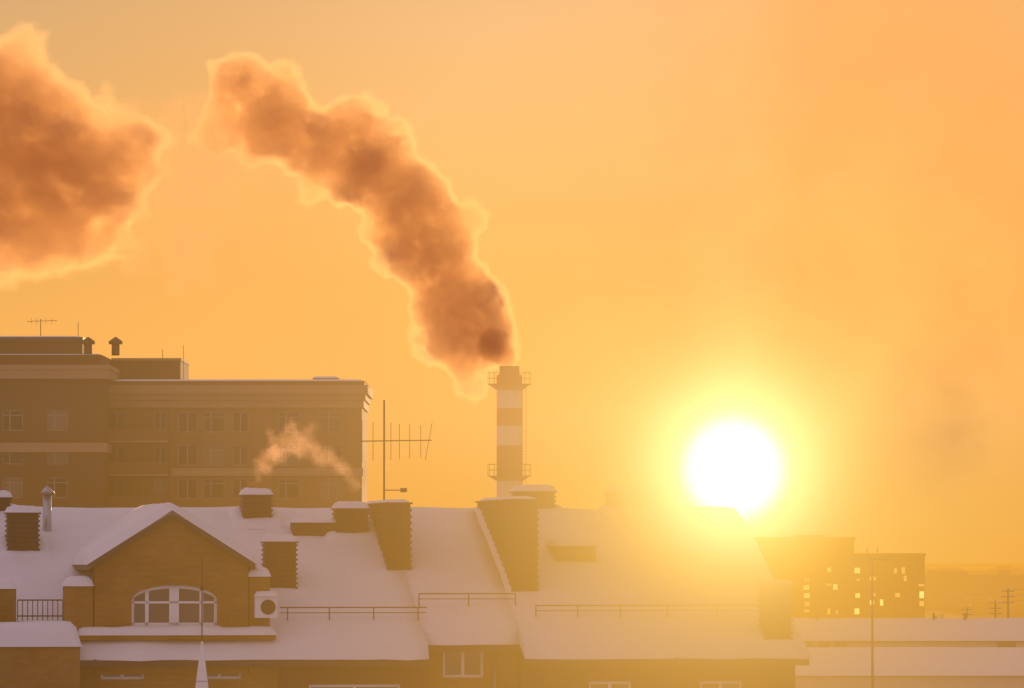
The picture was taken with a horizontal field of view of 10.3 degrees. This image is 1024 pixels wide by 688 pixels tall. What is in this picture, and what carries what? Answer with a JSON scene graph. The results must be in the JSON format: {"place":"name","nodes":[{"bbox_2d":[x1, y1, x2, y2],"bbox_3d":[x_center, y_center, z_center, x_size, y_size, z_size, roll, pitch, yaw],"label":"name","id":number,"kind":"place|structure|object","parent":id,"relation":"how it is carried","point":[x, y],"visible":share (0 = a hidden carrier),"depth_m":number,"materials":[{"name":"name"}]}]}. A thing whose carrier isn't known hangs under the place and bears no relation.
{"place":"outdoors","nodes":[
{"label":"outdoors","id":0,"kind":"place"},
{"bbox_2d":[195,559,207,687],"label":"spire with mast","id":1,"kind":"structure","parent":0,"point":[201,680],"depth_m":94.82,"materials":[{"name":"white metal"}]},
{"bbox_2d":[0,400,811,687],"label":"house","id":2,"kind":"structure","parent":0,"point":[536,586],"depth_m":130.71,"materials":[{"name":"brick"}]},
{"bbox_2d":[0,0,1023,562],"label":"sky","id":3,"kind":"structure","parent":0,"point":[763,260],"materials":[{"name":"orange"}]},
{"bbox_2d":[925,566,1023,602],"bbox_3d":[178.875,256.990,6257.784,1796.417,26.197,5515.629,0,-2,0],"label":"trees","id":4,"kind":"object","parent":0,"point":[962,585],"depth_m":4576.80,"materials":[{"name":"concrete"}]},
{"bbox_2d":[925,563,1023,617],"bbox_3d":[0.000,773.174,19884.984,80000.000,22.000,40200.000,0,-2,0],"label":"ground","id":5,"kind":"structure","parent":0,"point":[953,610],"depth_m":4042.09,"materials":[{"name":"brown"}]},
{"bbox_2d":[0,318,372,507],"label":"apartment block","id":6,"kind":"structure","parent":5,"relation":"on","point":[82,425],"depth_m":459.72,"materials":[{"name":"brown brick"}]},
{"bbox_2d":[487,366,531,496],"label":"chimney stack","id":7,"kind":"object","parent":5,"relation":"on","point":[509,386],"visible":0.56,"depth_m":698.77,"materials":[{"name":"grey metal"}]},
{"bbox_2d":[754,531,925,617],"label":"building","id":8,"kind":"structure","parent":5,"relation":"on","point":[826,576],"depth_m":2398.14,"materials":[{"name":"brown concrete"}]},
{"bbox_2d":[849,558,889,687],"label":"street lamp","id":9,"kind":"object","parent":5,"relation":"on","point":[872,631],"visible":1,"depth_m":299.63,"materials":[{"name":"brown metal"}]},
{"bbox_2d":[793,613,1023,687],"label":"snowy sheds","id":10,"kind":"object","parent":5,"relation":"on","point":[934,652],"visible":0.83,"depth_m":475.46,"materials":[{"name":"white snow"}]},
{"bbox_2d":[931,588,1023,617],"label":"utility poles","id":11,"kind":"object","parent":5,"relation":"on","point":[995,602],"visible":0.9,"depth_m":799.06,"materials":[{"name":"brown wood"}]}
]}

